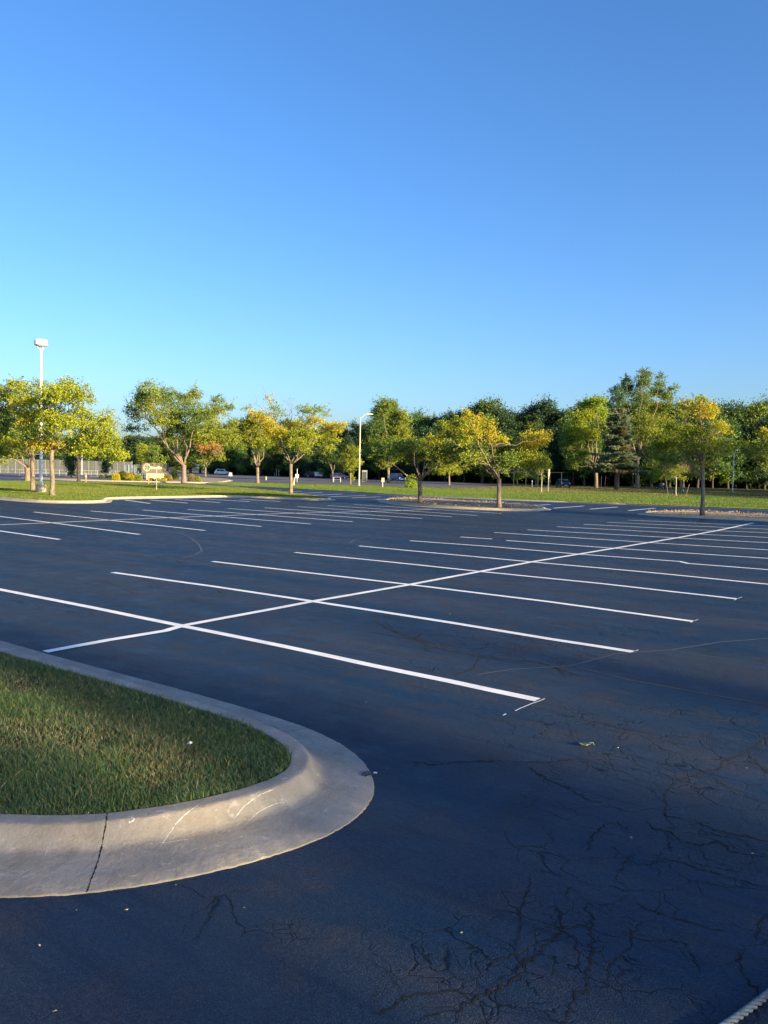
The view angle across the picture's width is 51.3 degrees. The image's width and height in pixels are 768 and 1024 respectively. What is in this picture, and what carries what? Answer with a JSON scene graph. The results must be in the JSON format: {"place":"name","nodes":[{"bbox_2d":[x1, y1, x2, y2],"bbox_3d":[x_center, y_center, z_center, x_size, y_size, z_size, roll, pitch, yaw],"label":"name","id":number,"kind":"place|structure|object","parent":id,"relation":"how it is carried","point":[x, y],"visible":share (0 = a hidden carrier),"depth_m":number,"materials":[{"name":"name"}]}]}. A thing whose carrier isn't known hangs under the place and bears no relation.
{"place":"outdoors","nodes":[
{"label":"outdoors","id":0,"kind":"place"},
{"bbox_2d":[35,477,228,481],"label":"planting bed","id":1,"kind":"object","parent":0,"point":[173,480],"visible":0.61,"depth_m":121.82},
{"bbox_2d":[61,449,81,477],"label":"ball tree","id":2,"kind":"object","parent":1,"relation":"on","point":[70,464],"visible":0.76,"depth_m":122.67,"materials":[{"name":"green plant"}]},
{"bbox_2d":[63,430,107,481],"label":"dark tree","id":3,"kind":"object","parent":1,"relation":"on","point":[78,470],"visible":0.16,"depth_m":97.69,"materials":[{"name":"green plant"}]},
{"bbox_2d":[98,456,112,474],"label":"ball tree","id":4,"kind":"object","parent":1,"relation":"on","point":[106,465],"visible":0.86,"depth_m":134.89,"materials":[{"name":"green plant"}]},
{"bbox_2d":[134,440,150,478],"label":"column tree","id":5,"kind":"object","parent":1,"relation":"on","point":[141,457],"visible":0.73,"depth_m":126.70,"materials":[{"name":"green plant"}]},
{"bbox_2d":[141,462,168,479],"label":"monument sign","id":6,"kind":"object","parent":1,"relation":"on","point":[151,472],"visible":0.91,"depth_m":122.39,"materials":[{"name":"stone"}]},
{"bbox_2d":[121,378,244,482],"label":"spreading tree","id":7,"kind":"object","parent":1,"relation":"on","point":[177,414],"visible":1,"depth_m":104.21,"materials":[{"name":"green plant"}]},
{"bbox_2d":[0,651,295,814],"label":"lawn","id":8,"kind":"structure","parent":0,"point":[42,728],"depth_m":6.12,"materials":[{"name":"plant"}]},
{"bbox_2d":[0,480,325,500],"bbox_3d":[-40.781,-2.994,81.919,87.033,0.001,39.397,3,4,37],"label":"lawn","id":9,"kind":"structure","parent":0,"point":[93,497],"depth_m":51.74,"materials":[{"name":"plant"}]},
{"bbox_2d":[0,374,50,490],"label":"locust tree","id":10,"kind":"object","parent":9,"relation":"on","point":[6,419],"visible":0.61,"depth_m":60.44,"materials":[{"name":"green plant"}]},
{"bbox_2d":[0,408,69,480],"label":"locust tree","id":11,"kind":"object","parent":9,"relation":"on","point":[27,473],"visible":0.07,"depth_m":94.19,"materials":[{"name":"green plant"}]},
{"bbox_2d":[34,339,47,491],"bbox_3d":[-25.091,-6.960,58.444,0.910,11.196,0.910,3,4,37],"label":"lamp post","id":12,"kind":"object","parent":9,"relation":"on","point":[40,486],"visible":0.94,"depth_m":58.37,"materials":[{"name":"metal"}]},
{"bbox_2d":[6,374,132,494],"bbox_3d":[-20.806,-4.979,52.373,8.751,8.056,6.429,3,4,37],"label":"locust tree","id":13,"kind":"object","parent":9,"relation":"on","point":[51,417],"visible":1,"depth_m":51.79,"materials":[{"name":"green plant"}]},
{"bbox_2d":[147,441,168,489],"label":"young sapling","id":14,"kind":"object","parent":9,"relation":"on","point":[155,453],"visible":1,"depth_m":69.48,"materials":[{"name":"green plant"}]},
{"bbox_2d":[250,392,349,493],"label":"locust tree","id":15,"kind":"object","parent":9,"relation":"on","point":[290,441],"visible":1,"depth_m":66.30,"materials":[{"name":"green plant"}]},
{"bbox_2d":[0,471,504,487],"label":"road","id":16,"kind":"structure","parent":0,"point":[235,479],"depth_m":152.72,"materials":[{"name":"grey asphalt"}]},
{"bbox_2d":[21,476,232,482],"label":"kerb","id":17,"kind":"structure","parent":16,"relation":"on","point":[229,480],"depth_m":109.20,"materials":[{"name":"concrete"}]},
{"bbox_2d":[310,441,344,481],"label":"tree","id":18,"kind":"object","parent":16,"relation":"on","point":[319,456],"visible":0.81,"depth_m":152.13,"materials":[{"name":"green plant"}]},
{"bbox_2d":[337,435,363,484],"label":"young pyramid tree","id":19,"kind":"object","parent":16,"relation":"on","point":[350,459],"visible":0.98,"depth_m":121.97,"materials":[{"name":"green plant"}]},
{"bbox_2d":[352,394,414,482],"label":"broad green tree","id":20,"kind":"object","parent":16,"relation":"on","point":[385,412],"visible":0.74,"depth_m":146.39,"materials":[{"name":"green plant"}]},
{"bbox_2d":[0,480,767,1023],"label":"parking lot","id":21,"kind":"structure","parent":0,"point":[464,684],"depth_m":6.47,"materials":[{"name":"grey asphalt"}]},
{"bbox_2d":[0,493,334,502],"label":"kerb","id":22,"kind":"structure","parent":21,"relation":"on","point":[106,499],"depth_m":54.06,"materials":[{"name":"concrete"}]},
{"bbox_2d":[0,641,373,897],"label":"kerb","id":23,"kind":"structure","parent":21,"relation":"on","point":[321,787],"depth_m":4.72,"materials":[{"name":"concrete"}]},
{"bbox_2d":[378,498,550,510],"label":"kerb","id":24,"kind":"structure","parent":21,"relation":"on","point":[458,507],"depth_m":49.12,"materials":[{"name":"concrete"}]},
{"bbox_2d":[386,496,541,508],"bbox_3d":[4.462,-0.695,55.115,7.947,0.186,16.103,-1,4,-36],"label":"mulch bed","id":25,"kind":"object","parent":24,"relation":"in","point":[460,503],"visible":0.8,"depth_m":52.08,"materials":[{"name":"brown wood"}]},
{"bbox_2d":[356,433,466,502],"bbox_3d":[2.059,-2.941,52.101,7.195,4.698,6.783,-1,4,-40],"label":"locust tree","id":26,"kind":"object","parent":25,"relation":"on","point":[427,449],"visible":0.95,"depth_m":51.43,"materials":[{"name":"green plant"}]},
{"bbox_2d":[429,406,553,507],"bbox_3d":[6.661,-3.223,48.283,7.322,5.846,6.467,0,3,-30],"label":"locust tree","id":27,"kind":"object","parent":25,"relation":"on","point":[494,441],"visible":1,"depth_m":47.29,"materials":[{"name":"green plant"}]},
{"bbox_2d":[638,511,767,520],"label":"kerb","id":28,"kind":"structure","parent":21,"relation":"on","point":[706,517],"depth_m":43.77,"materials":[{"name":"concrete"}]},
{"bbox_2d":[648,509,767,518],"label":"mulch bed","id":29,"kind":"object","parent":28,"relation":"in","point":[730,515],"visible":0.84,"depth_m":44.68,"materials":[{"name":"brown wood"}]},
{"bbox_2d":[641,392,737,515],"bbox_3d":[16.376,-3.101,43.085,4.599,6.565,5.120,3,4,37],"label":"locust tree","id":30,"kind":"object","parent":29,"relation":"on","point":[701,436],"visible":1,"depth_m":42.55,"materials":[{"name":"green plant"}]},
{"bbox_2d":[734,425,767,470],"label":"locust tree","id":31,"kind":"object","parent":29,"relation":"on","point":[755,449],"visible":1,"depth_m":42.29,"materials":[{"name":"green plant"}]},
{"bbox_2d":[718,989,767,1023],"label":"rope","id":32,"kind":"object","parent":21,"relation":"on","point":[748,1008],"visible":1,"depth_m":3.27,"materials":[{"name":"grey fabric"}]},
{"bbox_2d":[0,0,767,468],"label":"sky","id":33,"kind":"structure","parent":0,"point":[436,206],"materials":[{"name":"blue"}]},
{"bbox_2d":[169,468,767,489],"bbox_3d":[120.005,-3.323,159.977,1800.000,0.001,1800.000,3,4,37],"label":"ground","id":34,"kind":"structure","parent":0,"point":[502,484],"depth_m":181.00,"materials":[{"name":"green plant"}]},
{"bbox_2d":[124,464,145,474],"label":"blue screen fence","id":35,"kind":"object","parent":34,"relation":"on","point":[130,468],"visible":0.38,"depth_m":177.61,"materials":[{"name":"metal"}]},
{"bbox_2d":[120,434,162,464],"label":"broadleaf tree","id":36,"kind":"object","parent":34,"relation":"on","point":[137,439],"visible":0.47,"depth_m":293.08,"materials":[{"name":"green plant"}]},
{"bbox_2d":[159,436,191,472],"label":"broadleaf tree","id":37,"kind":"object","parent":34,"relation":"on","point":[176,466],"visible":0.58,"depth_m":295.24,"materials":[{"name":"green plant"}]},
{"bbox_2d":[169,430,200,472],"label":"broadleaf tree","id":38,"kind":"object","parent":34,"relation":"on","point":[192,464],"visible":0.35,"depth_m":296.38,"materials":[{"name":"green plant"}]},
{"bbox_2d":[192,441,229,476],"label":"reddish tree","id":39,"kind":"object","parent":34,"relation":"on","point":[212,452],"visible":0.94,"depth_m":189.84,"materials":[{"name":"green plant"}]},
{"bbox_2d":[215,444,236,474],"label":"broadleaf tree","id":40,"kind":"object","parent":34,"relation":"on","point":[225,464],"visible":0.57,"depth_m":254.21,"materials":[{"name":"green plant"}]},
{"bbox_2d":[219,417,251,474],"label":"broadleaf tree","id":41,"kind":"object","parent":34,"relation":"on","point":[233,456],"visible":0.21,"depth_m":254.39,"materials":[{"name":"green plant"}]},
{"bbox_2d":[233,447,250,474],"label":"broadleaf tree","id":42,"kind":"object","parent":34,"relation":"on","point":[243,461],"visible":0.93,"depth_m":248.74,"materials":[{"name":"green plant"}]},
{"bbox_2d":[252,448,269,475],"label":"broadleaf tree","id":43,"kind":"object","parent":34,"relation":"on","point":[263,464],"visible":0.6,"depth_m":235.87,"materials":[{"name":"green plant"}]},
{"bbox_2d":[262,442,286,474],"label":"broadleaf tree","id":44,"kind":"object","parent":34,"relation":"on","point":[274,465],"visible":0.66,"depth_m":235.40,"materials":[{"name":"green plant"}]},
{"bbox_2d":[283,448,301,474],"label":"broadleaf tree","id":45,"kind":"object","parent":34,"relation":"on","point":[296,464],"visible":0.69,"depth_m":225.60,"materials":[{"name":"green plant"}]},
{"bbox_2d":[298,440,318,476],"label":"broadleaf tree","id":46,"kind":"object","parent":34,"relation":"on","point":[307,462],"visible":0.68,"depth_m":222.77,"materials":[{"name":"green plant"}]},
{"bbox_2d":[316,449,331,477],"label":"broadleaf tree","id":47,"kind":"object","parent":34,"relation":"on","point":[323,469],"visible":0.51,"depth_m":213.00,"materials":[{"name":"green plant"}]},
{"bbox_2d":[326,422,343,476],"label":"broadleaf tree","id":48,"kind":"object","parent":34,"relation":"on","point":[332,464],"visible":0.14,"depth_m":221.01,"materials":[{"name":"green plant"}]},
{"bbox_2d":[334,450,348,478],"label":"broadleaf tree","id":49,"kind":"object","parent":34,"relation":"on","point":[340,468],"visible":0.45,"depth_m":205.23,"materials":[{"name":"green plant"}]},
{"bbox_2d":[345,417,369,478],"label":"broadleaf tree","id":50,"kind":"object","parent":34,"relation":"on","point":[355,430],"visible":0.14,"depth_m":216.78,"materials":[{"name":"green plant"}]},
{"bbox_2d":[353,438,370,478],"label":"broadleaf tree","id":51,"kind":"object","parent":34,"relation":"on","point":[365,463],"visible":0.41,"depth_m":205.86,"materials":[{"name":"green plant"}]},
{"bbox_2d":[365,453,392,479],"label":"broadleaf tree","id":52,"kind":"object","parent":34,"relation":"on","point":[373,467],"visible":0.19,"depth_m":202.98,"materials":[{"name":"green plant"}]},
{"bbox_2d":[394,412,427,479],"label":"broadleaf tree","id":53,"kind":"object","parent":34,"relation":"on","point":[415,418],"visible":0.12,"depth_m":209.58,"materials":[{"name":"green plant"}]},
{"bbox_2d":[397,429,425,475],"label":"broadleaf tree","id":54,"kind":"object","parent":34,"relation":"on","point":[410,469],"visible":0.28,"depth_m":194.26,"materials":[{"name":"green plant"}]},
{"bbox_2d":[411,407,432,479],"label":"broadleaf tree","id":55,"kind":"object","parent":34,"relation":"on","point":[423,417],"visible":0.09,"depth_m":212.71,"materials":[{"name":"green plant"}]},
{"bbox_2d":[413,422,438,480],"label":"broadleaf tree","id":56,"kind":"object","parent":34,"relation":"on","point":[428,431],"visible":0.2,"depth_m":197.90,"materials":[{"name":"green plant"}]},
{"bbox_2d":[418,413,438,480],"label":"broadleaf tree","id":57,"kind":"object","parent":34,"relation":"on","point":[427,422],"visible":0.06,"depth_m":208.58,"materials":[{"name":"green plant"}]},
{"bbox_2d":[427,457,462,484],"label":"tree","id":58,"kind":"object","parent":34,"relation":"on","point":[447,469],"visible":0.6,"depth_m":140.77,"materials":[{"name":"green plant"}]},
{"bbox_2d":[431,407,458,480],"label":"broadleaf tree","id":59,"kind":"object","parent":34,"relation":"on","point":[453,416],"visible":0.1,"depth_m":202.79,"materials":[{"name":"green plant"}]},
{"bbox_2d":[448,422,479,482],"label":"broadleaf tree","id":60,"kind":"object","parent":34,"relation":"on","point":[464,476],"visible":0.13,"depth_m":185.92,"materials":[{"name":"green plant"}]},
{"bbox_2d":[460,409,499,482],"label":"broadleaf tree","id":61,"kind":"object","parent":34,"relation":"on","point":[483,473],"visible":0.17,"depth_m":181.97,"materials":[{"name":"green plant"}]},
{"bbox_2d":[467,394,496,475],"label":"broadleaf tree","id":62,"kind":"object","parent":34,"relation":"on","point":[477,404],"visible":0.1,"depth_m":197.69,"materials":[{"name":"green plant"}]},
{"bbox_2d":[204,483,762,509],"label":"kerb","id":63,"kind":"structure","parent":34,"relation":"on","point":[474,498],"depth_m":67.56,"materials":[{"name":"concrete"}]},
{"bbox_2d":[206,464,767,488],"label":"undergrowth","id":64,"kind":"object","parent":34,"relation":"on","point":[476,478],"visible":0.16,"depth_m":197.34,"materials":[{"name":"green plant"}]},
{"bbox_2d":[473,396,518,482],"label":"broadleaf tree","id":65,"kind":"object","parent":34,"relation":"on","point":[495,402],"visible":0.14,"depth_m":195.75,"materials":[{"name":"green plant"}]},
{"bbox_2d":[491,403,526,482],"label":"broadleaf tree","id":66,"kind":"object","parent":34,"relation":"on","point":[504,419],"visible":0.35,"depth_m":192.39,"materials":[{"name":"green plant"}]},
{"bbox_2d":[503,438,530,483],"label":"broadleaf tree","id":67,"kind":"object","parent":34,"relation":"on","point":[519,475],"visible":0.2,"depth_m":176.23,"materials":[{"name":"green plant"}]},
{"bbox_2d":[514,406,529,482],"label":"broadleaf tree","id":68,"kind":"object","parent":34,"relation":"on","point":[524,418],"visible":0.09,"depth_m":195.99,"materials":[{"name":"green plant"}]},
{"bbox_2d":[513,398,547,483],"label":"broadleaf tree","id":69,"kind":"object","parent":34,"relation":"on","point":[527,422],"visible":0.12,"depth_m":195.00,"materials":[{"name":"green plant"}]},
{"bbox_2d":[522,417,546,483],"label":"broadleaf tree","id":70,"kind":"object","parent":34,"relation":"on","point":[534,426],"visible":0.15,"depth_m":183.37,"materials":[{"name":"green plant"}]},
{"bbox_2d":[521,391,559,483],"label":"broadleaf tree","id":71,"kind":"object","parent":34,"relation":"on","point":[545,404],"visible":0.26,"depth_m":191.48,"materials":[{"name":"green plant"}]},
{"bbox_2d":[535,423,570,484],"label":"broadleaf tree","id":72,"kind":"object","parent":34,"relation":"on","point":[552,449],"visible":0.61,"depth_m":178.92,"materials":[{"name":"green plant"}]},
{"bbox_2d":[551,407,578,449],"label":"broadleaf tree","id":73,"kind":"object","parent":34,"relation":"on","point":[565,417],"visible":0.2,"depth_m":188.12,"materials":[{"name":"green plant"}]},
{"bbox_2d":[550,426,582,482],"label":"broadleaf tree","id":74,"kind":"object","parent":34,"relation":"on","point":[570,475],"visible":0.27,"depth_m":179.79,"materials":[{"name":"green plant"}]},
{"bbox_2d":[561,419,605,485],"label":"broadleaf tree","id":75,"kind":"object","parent":34,"relation":"on","point":[585,469],"visible":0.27,"depth_m":170.65,"materials":[{"name":"green plant"}]},
{"bbox_2d":[558,392,611,487],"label":"maple tree","id":76,"kind":"object","parent":34,"relation":"on","point":[592,438],"visible":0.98,"depth_m":140.06,"materials":[{"name":"green plant"}]},
{"bbox_2d":[586,416,612,485],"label":"broadleaf tree","id":77,"kind":"object","parent":34,"relation":"on","point":[600,474],"visible":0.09,"depth_m":173.08,"materials":[{"name":"green plant"}]},
{"bbox_2d":[596,393,625,485],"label":"broadleaf tree","id":78,"kind":"object","parent":34,"relation":"on","point":[610,406],"visible":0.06,"depth_m":185.94,"materials":[{"name":"green plant"}]},
{"bbox_2d":[587,408,651,488],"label":"pine tree","id":79,"kind":"object","parent":34,"relation":"on","point":[613,462],"visible":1,"depth_m":131.36,"materials":[{"name":"green plant"}]},
{"bbox_2d":[621,415,647,485],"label":"broadleaf tree","id":80,"kind":"object","parent":34,"relation":"on","point":[631,478],"visible":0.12,"depth_m":177.12,"materials":[{"name":"green plant"}]},
{"bbox_2d":[607,367,681,487],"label":"tall ragged tree","id":81,"kind":"object","parent":34,"relation":"on","point":[640,402],"visible":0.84,"depth_m":150.78,"materials":[{"name":"green plant"}]},
{"bbox_2d":[631,424,675,486],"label":"broadleaf tree","id":82,"kind":"object","parent":34,"relation":"on","point":[649,477],"visible":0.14,"depth_m":168.30,"materials":[{"name":"green plant"}]},
{"bbox_2d":[649,432,686,486],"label":"broadleaf tree","id":83,"kind":"object","parent":34,"relation":"on","point":[667,480],"visible":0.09,"depth_m":170.45,"materials":[{"name":"green plant"}]},
{"bbox_2d":[656,458,698,491],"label":"brown tree","id":84,"kind":"object","parent":34,"relation":"on","point":[685,473],"visible":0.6,"depth_m":121.73,"materials":[{"name":"green plant"}]},
{"bbox_2d":[666,397,708,486],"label":"broadleaf tree","id":85,"kind":"object","parent":34,"relation":"on","point":[688,418],"visible":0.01,"depth_m":181.85,"materials":[{"name":"green plant"}]},
{"bbox_2d":[672,418,704,487],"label":"broadleaf tree","id":86,"kind":"object","parent":34,"relation":"on","point":[683,484],"visible":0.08,"depth_m":172.35,"materials":[{"name":"green plant"}]},
{"bbox_2d":[688,418,723,487],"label":"broadleaf tree","id":87,"kind":"object","parent":34,"relation":"on","point":[711,459],"visible":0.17,"depth_m":172.83,"materials":[{"name":"green plant"}]},
{"bbox_2d":[705,425,731,487],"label":"broadleaf tree","id":88,"kind":"object","parent":34,"relation":"on","point":[721,463],"visible":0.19,"depth_m":174.97,"materials":[{"name":"green plant"}]},
{"bbox_2d":[698,400,741,487],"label":"broadleaf tree","id":89,"kind":"object","parent":34,"relation":"on","point":[721,413],"visible":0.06,"depth_m":186.24,"materials":[{"name":"green plant"}]},
{"bbox_2d":[715,418,748,488],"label":"broadleaf tree","id":90,"kind":"object","parent":34,"relation":"on","point":[736,459],"visible":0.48,"depth_m":178.44,"materials":[{"name":"green plant"}]},
{"bbox_2d":[721,397,760,487],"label":"broadleaf tree","id":91,"kind":"object","parent":34,"relation":"on","point":[736,412],"visible":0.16,"depth_m":188.79,"materials":[{"name":"green plant"}]},
{"bbox_2d":[728,398,766,487],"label":"broadleaf tree","id":92,"kind":"object","parent":34,"relation":"on","point":[754,414],"visible":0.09,"depth_m":189.26,"materials":[{"name":"green plant"}]},
{"bbox_2d":[730,421,765,488],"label":"broadleaf tree","id":93,"kind":"object","parent":34,"relation":"on","point":[750,435],"visible":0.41,"depth_m":180.03,"materials":[{"name":"green plant"}]},
{"bbox_2d":[744,410,767,488],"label":"broadleaf tree","id":94,"kind":"object","parent":34,"relation":"on","point":[761,474],"visible":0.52,"depth_m":178.60,"materials":[{"name":"green plant"}]},
{"bbox_2d":[745,396,767,488],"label":"broadleaf tree","id":95,"kind":"object","parent":34,"relation":"on","point":[762,412],"visible":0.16,"depth_m":188.96,"materials":[{"name":"green plant"}]},
{"bbox_2d":[210,482,767,509],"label":"lawn","id":96,"kind":"structure","parent":0,"point":[578,501],"depth_m":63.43,"materials":[{"name":"plant"}]},
{"bbox_2d":[227,403,284,482],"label":"locust tree","id":97,"kind":"object","parent":96,"relation":"on","point":[257,435],"visible":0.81,"depth_m":112.76,"materials":[{"name":"green plant"}]},
{"bbox_2d":[661,465,689,494],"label":"young sapling","id":98,"kind":"object","parent":96,"relation":"on","point":[676,473],"visible":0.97,"depth_m":92.64,"materials":[{"name":"green plant"}]},
{"bbox_2d":[438,486,767,497],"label":"grass","id":99,"kind":"structure","parent":0,"point":[744,493],"depth_m":120.88,"materials":[{"name":"green plant"}]},
{"label":"verge","id":100,"kind":"structure","parent":0,"visible":0},
{"bbox_2d":[0,459,130,474],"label":"screened fence","id":101,"kind":"object","parent":100,"relation":"on","point":[93,467],"visible":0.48,"depth_m":174.97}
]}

